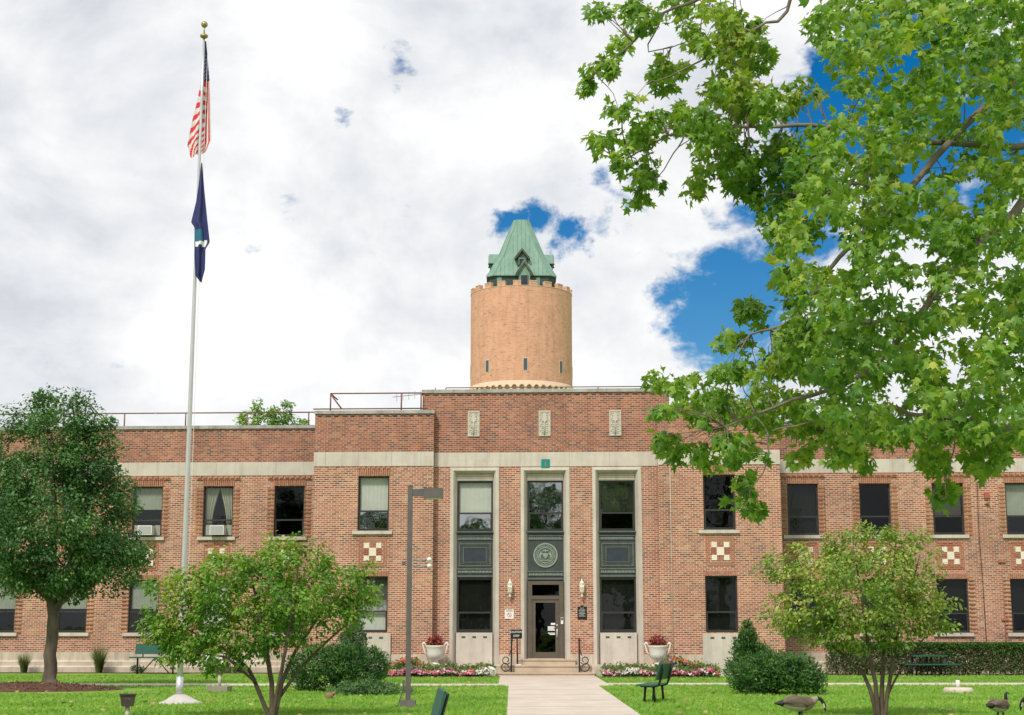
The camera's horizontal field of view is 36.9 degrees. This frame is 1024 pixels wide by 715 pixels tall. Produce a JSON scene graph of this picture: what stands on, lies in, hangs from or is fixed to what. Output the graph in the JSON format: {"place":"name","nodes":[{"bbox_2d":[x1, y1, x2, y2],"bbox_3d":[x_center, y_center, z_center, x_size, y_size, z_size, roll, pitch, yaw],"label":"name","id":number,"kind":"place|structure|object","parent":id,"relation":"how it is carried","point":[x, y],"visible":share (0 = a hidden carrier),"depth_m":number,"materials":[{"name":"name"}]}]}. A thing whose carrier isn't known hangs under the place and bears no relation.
{"place":"outdoors","nodes":[
{"label":"outdoors","id":0,"kind":"place"},
{"bbox_2d":[16,652,32,672],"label":"ornamental grass","id":1,"kind":"object","parent":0,"point":[23,664],"depth_m":59.44,"materials":[{"name":"green plant"}]},
{"bbox_2d":[89,644,111,672],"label":"ornamental grass","id":2,"kind":"object","parent":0,"point":[97,656],"depth_m":59.33,"materials":[{"name":"green plant"}]},
{"bbox_2d":[205,655,230,672],"bbox_3d":[-11.322,11.803,59.162,0.939,0.700,0.408,0,-10,3],"label":"heat pump","id":3,"kind":"object","parent":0,"point":[221,663],"visible":0.12,"depth_m":59.02,"materials":[{"name":"white paint"}]},
{"bbox_2d":[0,673,1023,714],"bbox_3d":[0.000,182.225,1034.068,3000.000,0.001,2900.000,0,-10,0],"label":"lawn","id":4,"kind":"structure","parent":0,"point":[132,689],"depth_m":42.09,"materials":[{"name":"green plant"}]},
{"bbox_2d":[0,679,124,691],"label":"mulch bed","id":5,"kind":"object","parent":4,"relation":"on","point":[23,686],"visible":0.99,"depth_m":43.12,"materials":[{"name":"brown soil"}]},
{"bbox_2d":[0,382,163,682],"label":"broadleaf tree","id":6,"kind":"object","parent":5,"relation":"on","point":[39,571],"visible":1,"depth_m":44.36,"materials":[{"name":"green plant"}]},
{"bbox_2d":[119,693,136,714],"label":"floodlight","id":7,"kind":"object","parent":4,"relation":"on","point":[127,700],"visible":1,"depth_m":30.77,"materials":[{"name":"metal"}]},
{"bbox_2d":[129,644,173,673],"bbox_3d":[-13.440,11.377,57.945,1.900,1.120,0.550,0,-10,3],"label":"park bench","id":8,"kind":"object","parent":4,"relation":"on","point":[142,649],"visible":0.66,"depth_m":58.19,"materials":[{"name":"metal"}]},
{"bbox_2d":[159,21,207,704],"bbox_3d":[-7.777,-0.190,37.490,1.054,16.919,0.957,0,-10,0],"label":"flagpole","id":9,"kind":"object","parent":4,"relation":"on","point":[179,696],"visible":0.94,"depth_m":37.09,"materials":[{"name":"metal"}]},
{"bbox_2d":[187,41,210,157],"bbox_3d":[-7.840,-6.519,38.717,0.614,3.073,0.136,0,-10,0],"label":"national flag","id":10,"kind":"object","parent":9,"relation":"attached to","point":[193,142],"visible":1,"depth_m":38.64,"materials":[{"name":"red fabric"}]},
{"bbox_2d":[191,163,209,282],"bbox_3d":[-7.676,-3.334,37.879,0.483,3.049,0.124,0,-10,0],"label":"state flag","id":11,"kind":"object","parent":9,"relation":"hanging from","point":[199,221],"visible":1,"depth_m":37.86,"materials":[{"name":"blue fabric"}]},
{"bbox_2d":[207,666,231,691],"bbox_3d":[-8.080,8.867,42.464,0.600,0.785,0.360,-2,-10,12],"label":"floodlight","id":12,"kind":"object","parent":4,"relation":"on","point":[219,688],"visible":0.59,"depth_m":42.28,"materials":[{"name":"white paint"}]},
{"bbox_2d":[131,530,383,714],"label":"tree","id":13,"kind":"object","parent":4,"relation":"on","point":[169,641],"visible":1,"depth_m":30.74,"materials":[{"name":"green plant"}]},
{"bbox_2d":[232,397,309,424],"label":"poplar tree","id":14,"kind":"object","parent":4,"relation":"on","point":[241,417],"visible":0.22,"depth_m":76.61,"materials":[{"name":"green plant"}]},
{"bbox_2d":[69,683,497,685],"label":"footpath","id":15,"kind":"structure","parent":4,"relation":"on","point":[165,684],"depth_m":47.31,"materials":[{"name":"concrete"}]},
{"bbox_2d":[325,691,335,698],"bbox_3d":[-4.544,8.465,38.470,0.277,0.212,0.139,0,-10,0],"label":"stone","id":16,"kind":"object","parent":4,"relation":"on","point":[329,695],"visible":0.87,"depth_m":38.42,"materials":[{"name":"beige stone"}]},
{"bbox_2d":[284,638,391,690],"bbox_3d":[-4.886,8.650,43.043,3.076,1.573,1.892,0,-10,0],"label":"yew shrub","id":17,"kind":"object","parent":4,"relation":"on","point":[335,667],"visible":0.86,"depth_m":42.74,"materials":[{"name":"green plant"}]},
{"bbox_2d":[332,619,370,679],"bbox_3d":[-5.331,9.690,50.826,1.425,2.190,1.362,0,-10,0],"label":"shrub","id":18,"kind":"object","parent":4,"relation":"on","point":[361,638],"visible":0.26,"depth_m":50.75,"materials":[{"name":"green plant"}]},
{"bbox_2d":[325,677,416,695],"bbox_3d":[-3.724,8.717,40.650,2.434,0.580,1.256,0,-10,0],"label":"ground cover","id":19,"kind":"object","parent":4,"relation":"on","point":[376,687],"visible":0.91,"depth_m":40.45,"materials":[{"name":"green plant"}]},
{"bbox_2d":[398,485,442,707],"bbox_3d":[-2.087,5.409,34.875,0.999,4.998,0.340,0,-10,0],"label":"lamp post","id":20,"kind":"object","parent":4,"relation":"on","point":[431,493],"visible":0.91,"depth_m":34.89,"materials":[{"name":"grey metal"}]},
{"bbox_2d":[413,557,431,561],"bbox_3d":[-2.042,4.607,34.999,0.434,0.117,0.167,0,-10,0],"label":"security camera","id":21,"kind":"object","parent":20,"relation":"attached to","point":[428,559],"visible":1,"depth_m":34.99,"materials":[{"name":"white paint"}]},
{"bbox_2d":[413,564,431,568],"bbox_3d":[-2.040,4.750,34.974,0.433,0.117,0.167,0,-10,0],"label":"security camera","id":22,"kind":"object","parent":20,"relation":"attached to","point":[428,566],"visible":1,"depth_m":34.97,"materials":[{"name":"white paint"}]},
{"bbox_2d":[383,654,496,677],"bbox_3d":[-2.617,11.043,54.866,4.223,0.851,1.357,0,-10,3],"label":"flower bed","id":23,"kind":"object","parent":4,"relation":"on","point":[422,669],"visible":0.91,"depth_m":54.47,"materials":[{"name":"plant"}]},
{"bbox_2d":[431,687,449,714],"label":"park bench","id":24,"kind":"object","parent":4,"relation":"on","point":[440,702],"visible":1,"depth_m":21.36,"materials":[{"name":"metal"}]},
{"bbox_2d":[482,666,496,676],"bbox_3d":[-0.812,11.180,54.485,0.540,0.456,0.411,0,-10,0],"label":"white stone","id":25,"kind":"object","parent":4,"relation":"on","point":[494,673],"visible":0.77,"depth_m":54.35,"materials":[{"name":"white stone"}]},
{"bbox_2d":[4,676,989,714],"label":"fallen leaves","id":26,"kind":"object","parent":4,"relation":"on","point":[252,704],"visible":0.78,"depth_m":36.15,"materials":[{"name":"brown plant"}]},
{"bbox_2d":[0,672,1022,674],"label":"planting strip","id":27,"kind":"object","parent":4,"relation":"on","point":[292,673],"depth_m":58.71,"materials":[{"name":"soil"}]},
{"bbox_2d":[130,664,145,672],"bbox_3d":[-14.468,12.065,59.523,0.647,0.432,0.594,4,-11,-23],"label":"weed plant","id":28,"kind":"object","parent":27,"relation":"on","point":[141,669],"visible":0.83,"depth_m":59.40,"materials":[{"name":"green plant"}]},
{"bbox_2d":[231,659,244,672],"bbox_3d":[-10.590,11.882,59.361,0.636,0.682,0.600,0,-10,0],"label":"weed plant","id":29,"kind":"object","parent":27,"relation":"on","point":[238,670],"visible":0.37,"depth_m":59.22,"materials":[{"name":"green plant"}]},
{"bbox_2d":[0,388,1023,676],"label":"brick building","id":30,"kind":"structure","parent":4,"relation":"on","point":[624,524],"depth_m":57.76,"materials":[{"name":"brick"}]},
{"bbox_2d":[0,478,22,540],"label":"window","id":31,"kind":"structure","parent":30,"relation":"in","point":[22,478],"depth_m":61.52,"materials":[{"name":"brown metal"}]},
{"bbox_2d":[0,579,22,635],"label":"window","id":32,"kind":"structure","parent":30,"relation":"in","point":[6,603],"depth_m":60.77,"materials":[{"name":"black glass"}]},
{"bbox_2d":[58,575,94,635],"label":"window","id":33,"kind":"structure","parent":30,"relation":"in","point":[83,604],"depth_m":60.55,"materials":[{"name":"black glass"}]},
{"bbox_2d":[58,491,96,537],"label":"window","id":34,"kind":"structure","parent":30,"relation":"in","point":[64,491],"depth_m":61.35,"materials":[{"name":"brown metal"}]},
{"bbox_2d":[120,575,165,635],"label":"window","id":35,"kind":"structure","parent":30,"relation":"in","point":[137,594],"depth_m":60.68,"materials":[{"name":"brown metal"}]},
{"bbox_2d":[134,525,159,534],"bbox_3d":[-14.514,6.845,60.913,1.040,0.400,0.528,0,-10,3],"label":"air conditioner","id":36,"kind":"object","parent":30,"relation":"attached to","point":[149,530],"visible":0.93,"depth_m":60.68,"materials":[{"name":"white paint"}]},
{"bbox_2d":[125,477,170,539],"bbox_3d":[-14.506,6.019,61.201,1.780,2.515,0.336,0,-10,3],"label":"window","id":37,"kind":"structure","parent":30,"relation":"in","point":[153,497],"depth_m":61.29,"materials":[{"name":"brown metal"}]},
{"bbox_2d":[0,412,313,425],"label":"roof railing","id":38,"kind":"object","parent":30,"relation":"on","point":[185,413],"visible":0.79,"depth_m":61.98,"materials":[{"name":"grey metal"}]},
{"bbox_2d":[192,575,236,635],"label":"window","id":39,"kind":"structure","parent":30,"relation":"in","point":[223,589],"depth_m":60.48,"materials":[{"name":"grey glass"}]},
{"bbox_2d":[195,476,240,539],"bbox_3d":[-11.668,6.000,61.090,1.780,2.515,0.380,0,-10,3],"label":"window","id":40,"kind":"structure","parent":30,"relation":"in","point":[211,495],"depth_m":61.14,"materials":[{"name":"brown metal"}]},
{"bbox_2d":[206,525,231,534],"bbox_3d":[-11.647,6.821,60.780,1.040,0.400,0.528,0,-10,3],"label":"air conditioner","id":41,"kind":"object","parent":30,"relation":"attached to","point":[218,530],"visible":1,"depth_m":60.55,"materials":[{"name":"white paint"}]},
{"bbox_2d":[265,575,308,635],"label":"window","id":42,"kind":"structure","parent":30,"relation":"in","point":[295,575],"depth_m":60.33,"materials":[{"name":"black glass"}]},
{"bbox_2d":[267,476,311,539],"bbox_3d":[-8.824,5.968,60.904,1.780,2.515,0.270,0,-10,3],"label":"window","id":43,"kind":"structure","parent":30,"relation":"in","point":[289,500],"depth_m":60.97,"materials":[{"name":"brown metal"}]},
{"bbox_2d":[313,392,427,409],"bbox_3d":[-5.328,1.831,59.011,4.350,0.734,1.628,0,-10,3],"label":"roof railing","id":44,"kind":"object","parent":30,"relation":"on","point":[341,408],"visible":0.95,"depth_m":58.24,"materials":[{"name":"metal"}]},
{"bbox_2d":[352,466,391,533],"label":"window","id":45,"kind":"structure","parent":30,"relation":"in","point":[374,489],"depth_m":57.57,"materials":[{"name":"white metal"}]},
{"bbox_2d":[356,571,387,631],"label":"window","id":46,"kind":"structure","parent":30,"relation":"in","point":[379,624],"depth_m":56.87,"materials":[{"name":"grey glass"}]},
{"bbox_2d":[422,642,448,665],"bbox_3d":[-2.793,10.824,55.861,0.744,0.957,0.720,9,-13,-40],"label":"garden urn","id":47,"kind":"object","parent":30,"relation":"on","point":[435,653],"visible":0.91,"depth_m":55.66,"materials":[{"name":"white stone"}]},
{"bbox_2d":[426,634,443,644],"bbox_3d":[-2.817,10.374,55.934,0.687,0.616,0.732,0,-10,3],"label":"urn plant","id":48,"kind":"object","parent":47,"relation":"in","point":[434,641],"visible":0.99,"depth_m":55.83,"materials":[{"name":"red plant"}]},
{"bbox_2d":[457,481,492,530],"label":"window","id":49,"kind":"structure","parent":30,"relation":"in","point":[476,497],"depth_m":57.92,"materials":[{"name":"white metal"}]},
{"bbox_2d":[457,578,492,631],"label":"window","id":50,"kind":"structure","parent":30,"relation":"in","point":[474,595],"depth_m":57.17,"materials":[{"name":"black glass"}]},
{"bbox_2d":[501,639,512,671],"bbox_3d":[-0.165,10.761,55.601,0.413,1.217,0.804,0,-10,3],"label":"scroll handrail","id":51,"kind":"object","parent":30,"relation":"on","point":[511,640],"visible":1,"depth_m":55.19,"materials":[{"name":"black metal"}]},
{"bbox_2d":[505,610,513,618],"bbox_3d":[-0.099,9.486,56.766,0.330,0.340,0.025,0,-10,3],"label":"notice sign","id":52,"kind":"object","parent":30,"relation":"attached to","point":[509,614],"visible":1,"depth_m":56.76,"materials":[{"name":"white paint"}]},
{"bbox_2d":[507,579,512,596],"bbox_3d":[-0.074,8.522,56.815,0.195,0.689,0.256,0,-10,3],"label":"wall lantern","id":53,"kind":"object","parent":30,"relation":"attached to","point":[509,583],"depth_m":56.73,"materials":[{"name":"beige glass"}]},
{"bbox_2d":[510,629,521,664],"bbox_3d":[0.155,10.491,55.626,0.433,1.270,0.240,0,-10,3],"label":"sign","id":54,"kind":"object","parent":30,"relation":"on","point":[516,634],"visible":1,"depth_m":55.66,"materials":[{"name":"black metal"}]},
{"bbox_2d":[445,386,640,389],"bbox_3d":[1.322,1.187,58.412,7.740,0.157,0.040,0,-10,3],"label":"roof railing","id":55,"kind":"object","parent":30,"relation":"on","point":[542,387],"visible":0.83,"depth_m":58.42,"materials":[{"name":"grey metal"}]},
{"bbox_2d":[527,481,562,530],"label":"window","id":56,"kind":"structure","parent":30,"relation":"in","point":[528,482],"depth_m":57.59,"materials":[{"name":"brown metal"}]},
{"bbox_2d":[541,459,549,467],"bbox_3d":[1.258,3.984,57.637,0.320,0.340,0.036,0,-10,3],"label":"teal marker","id":57,"kind":"object","parent":30,"relation":"attached to","point":[545,463],"visible":1,"depth_m":57.62,"materials":[{"name":"metal"}]},
{"bbox_2d":[532,600,558,657],"bbox_3d":[1.248,10.023,56.744,0.994,2.135,0.156,0,-10,3],"label":"door","id":58,"kind":"structure","parent":30,"relation":"in","point":[545,613],"depth_m":56.78,"materials":[{"name":"black glass"}]},
{"bbox_2d":[579,579,584,596],"bbox_3d":[2.582,8.501,56.692,0.195,0.689,0.256,0,-10,3],"label":"wall lantern","id":59,"kind":"object","parent":30,"relation":"attached to","point":[581,583],"depth_m":56.62,"materials":[{"name":"beige glass"}]},
{"bbox_2d":[578,606,586,618],"bbox_3d":[2.588,9.395,56.649,0.340,0.500,0.034,0,-10,3],"label":"plaque","id":60,"kind":"object","parent":30,"relation":"attached to","point":[582,612],"visible":1,"depth_m":56.63,"materials":[{"name":"black metal"}]},
{"bbox_2d":[578,638,589,671],"bbox_3d":[2.596,10.739,55.472,0.413,1.217,0.804,0,-10,3],"label":"scroll handrail","id":61,"kind":"object","parent":30,"relation":"on","point":[579,650],"visible":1,"depth_m":55.08,"materials":[{"name":"black metal"}]},
{"bbox_2d":[599,480,634,530],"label":"window","id":62,"kind":"structure","parent":30,"relation":"in","point":[617,498],"depth_m":57.64,"materials":[{"name":"black glass"}]},
{"bbox_2d":[600,578,636,631],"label":"window","id":63,"kind":"structure","parent":30,"relation":"in","point":[617,595],"depth_m":56.92,"materials":[{"name":"black glass"}]},
{"bbox_2d":[644,642,670,665],"bbox_3d":[5.268,10.759,55.487,0.744,0.957,0.720,9,-13,-40],"label":"garden urn","id":64,"kind":"object","parent":30,"relation":"on","point":[657,654],"visible":0.92,"depth_m":55.29,"materials":[{"name":"white stone"}]},
{"bbox_2d":[648,635,666,645],"bbox_3d":[5.253,10.315,55.566,0.734,0.579,0.712,0,-10,3],"label":"urn plant","id":65,"kind":"object","parent":64,"relation":"in","point":[656,641],"visible":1,"depth_m":55.47,"materials":[{"name":"red plant"}]},
{"bbox_2d":[699,465,739,532],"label":"window","id":66,"kind":"structure","parent":30,"relation":"in","point":[716,520],"depth_m":56.85,"materials":[{"name":"black glass"}]},
{"bbox_2d":[705,570,737,631],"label":"window","id":67,"kind":"structure","parent":30,"relation":"in","point":[720,591],"depth_m":56.23,"materials":[{"name":"black glass"}]},
{"bbox_2d":[780,474,825,538],"bbox_3d":[11.355,5.810,60.000,1.780,2.515,0.336,0,-10,3],"label":"window","id":68,"kind":"structure","parent":30,"relation":"in","point":[802,499],"depth_m":60.02,"materials":[{"name":"brown metal"}]},
{"bbox_2d":[783,574,827,635],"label":"window","id":69,"kind":"structure","parent":30,"relation":"in","point":[812,604],"depth_m":59.41,"materials":[{"name":"black glass"}]},
{"bbox_2d":[851,473,898,537],"bbox_3d":[14.140,5.782,59.838,1.780,2.515,0.270,0,-10,3],"label":"window","id":70,"kind":"structure","parent":30,"relation":"in","point":[874,499],"depth_m":59.92,"materials":[{"name":"brown metal"}]},
{"bbox_2d":[855,574,902,635],"bbox_3d":[14.142,9.538,59.216,1.740,2.380,0.336,0,-10,3],"label":"window","id":71,"kind":"structure","parent":30,"relation":"in","point":[866,603],"depth_m":59.29,"materials":[{"name":"black glass"}]},
{"bbox_2d":[924,473,972,537],"bbox_3d":[16.949,5.765,59.740,1.780,2.515,0.336,0,-10,3],"label":"window","id":72,"kind":"structure","parent":30,"relation":"in","point":[952,526],"depth_m":59.67,"materials":[{"name":"brown metal"}]},
{"bbox_2d":[929,574,977,635],"bbox_3d":[16.949,9.515,59.086,1.740,2.380,0.336,0,-10,3],"label":"window","id":73,"kind":"structure","parent":30,"relation":"in","point":[956,587],"depth_m":59.12,"materials":[{"name":"black glass"}]},
{"bbox_2d":[984,492,989,504],"bbox_3d":[18.430,5.475,59.579,0.200,0.510,0.180,0,-10,3],"label":"alarm box","id":74,"kind":"object","parent":30,"relation":"attached to","point":[986,494],"visible":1,"depth_m":59.57,"materials":[{"name":"red metal"}]},
{"bbox_2d":[998,473,1023,537],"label":"window","id":75,"kind":"structure","parent":30,"relation":"in","point":[1014,490],"depth_m":59.73,"materials":[{"name":"metal"}]},
{"bbox_2d":[1003,573,1023,635],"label":"window","id":76,"kind":"structure","parent":30,"relation":"in","point":[1016,587],"depth_m":59.00,"materials":[{"name":"glass"}]},
{"bbox_2d":[498,676,608,685],"bbox_3d":[1.280,10.747,50.860,3.400,0.127,8.900,0,-10,0],"label":"entrance apron","id":77,"kind":"object","parent":4,"relation":"on","point":[547,680],"visible":0.71,"depth_m":50.50,"materials":[{"name":"concrete"}]},
{"bbox_2d":[507,685,639,714],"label":"walkway","id":78,"kind":"structure","parent":4,"relation":"on","point":[560,698],"depth_m":36.98,"materials":[{"name":"concrete"}]},
{"bbox_2d":[636,662,673,702],"bbox_3d":[3.490,7.850,37.151,0.667,0.927,1.500,-3,-10,18],"label":"park bench","id":79,"kind":"object","parent":4,"relation":"on","point":[664,670],"visible":0.9,"depth_m":36.71,"materials":[{"name":"metal"}]},
{"bbox_2d":[599,655,721,677],"bbox_3d":[5.283,10.988,54.479,4.385,0.868,1.366,0,-10,3],"label":"flower bed","id":80,"kind":"object","parent":4,"relation":"on","point":[684,668],"visible":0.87,"depth_m":54.11,"materials":[{"name":"plant"}]},
{"bbox_2d":[721,617,774,689],"bbox_3d":[6.647,8.413,43.353,1.507,2.164,1.473,-8,-13,37],"label":"conical yew","id":81,"kind":"object","parent":4,"relation":"on","point":[742,645],"visible":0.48,"depth_m":43.22,"materials":[{"name":"green plant"}]},
{"bbox_2d":[725,647,828,694],"bbox_3d":[7.079,8.405,40.997,2.762,1.341,1.839,0,-10,0],"label":"yew shrub","id":82,"kind":"object","parent":4,"relation":"on","point":[772,672],"visible":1,"depth_m":40.63,"materials":[{"name":"green plant"}]},
{"bbox_2d":[573,0,1023,524],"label":"maple tree","id":83,"kind":"object","parent":4,"relation":"on","point":[789,231],"visible":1,"depth_m":17.26,"materials":[{"name":"green plant"}]},
{"bbox_2d":[774,695,825,714],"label":"goose","id":84,"kind":"object","parent":4,"relation":"on","point":[799,704],"visible":1,"depth_m":28.69},
{"bbox_2d":[608,683,1023,684],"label":"footpath","id":85,"kind":"structure","parent":4,"relation":"on","point":[842,683],"depth_m":48.13,"materials":[{"name":"concrete"}]},
{"bbox_2d":[747,520,967,714],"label":"tree","id":86,"kind":"object","parent":4,"relation":"on","point":[828,620],"visible":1,"depth_m":30.77,"materials":[{"name":"green plant"}]},
{"bbox_2d":[821,641,1023,675],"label":"hedge","id":87,"kind":"object","parent":4,"relation":"on","point":[993,656],"visible":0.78,"depth_m":56.52,"materials":[{"name":"green plant"}]},
{"bbox_2d":[898,655,961,675],"bbox_3d":[15.149,11.202,55.851,2.000,0.745,1.620,0,-10,3],"label":"picnic table","id":88,"kind":"object","parent":4,"relation":"on","point":[941,664],"visible":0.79,"depth_m":55.57,"materials":[{"name":"metal"}]},
{"bbox_2d":[943,680,973,692],"bbox_3d":[12.164,8.997,41.888,0.800,0.390,0.792,0,-10,0],"label":"lamp footing","id":89,"kind":"object","parent":4,"relation":"on","point":[958,688],"visible":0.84,"depth_m":41.63,"materials":[{"name":"concrete"}]},
{"bbox_2d":[986,692,1009,714],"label":"goose","id":90,"kind":"object","parent":4,"relation":"on","point":[1000,705],"visible":1,"depth_m":29.07},
{"bbox_2d":[1019,697,1023,710],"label":"goose","id":91,"kind":"object","parent":4,"relation":"on","point":[1021,703],"visible":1,"depth_m":29.20},
{"bbox_2d":[0,0,1023,426],"label":"sky","id":92,"kind":"structure","parent":0,"point":[366,162],"materials":[{"name":"white"}]},
{"bbox_2d":[469,219,572,388],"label":"water tower","id":93,"kind":"structure","parent":0,"point":[521,318],"depth_m":223.04,"materials":[{"name":"brick"}]},
{"bbox_2d":[485,359,488,372],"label":"window","id":94,"kind":"structure","parent":93,"relation":"in","point":[486,361],"depth_m":222.35,"materials":[{"name":"glass"}]},
{"bbox_2d":[523,357,527,370],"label":"window","id":95,"kind":"structure","parent":93,"relation":"in","point":[525,359],"depth_m":220.54,"materials":[{"name":"glass"}]},
{"bbox_2d":[559,360,562,373],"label":"window","id":96,"kind":"structure","parent":93,"relation":"in","point":[560,362],"depth_m":223.06,"materials":[{"name":"glass"}]}
]}

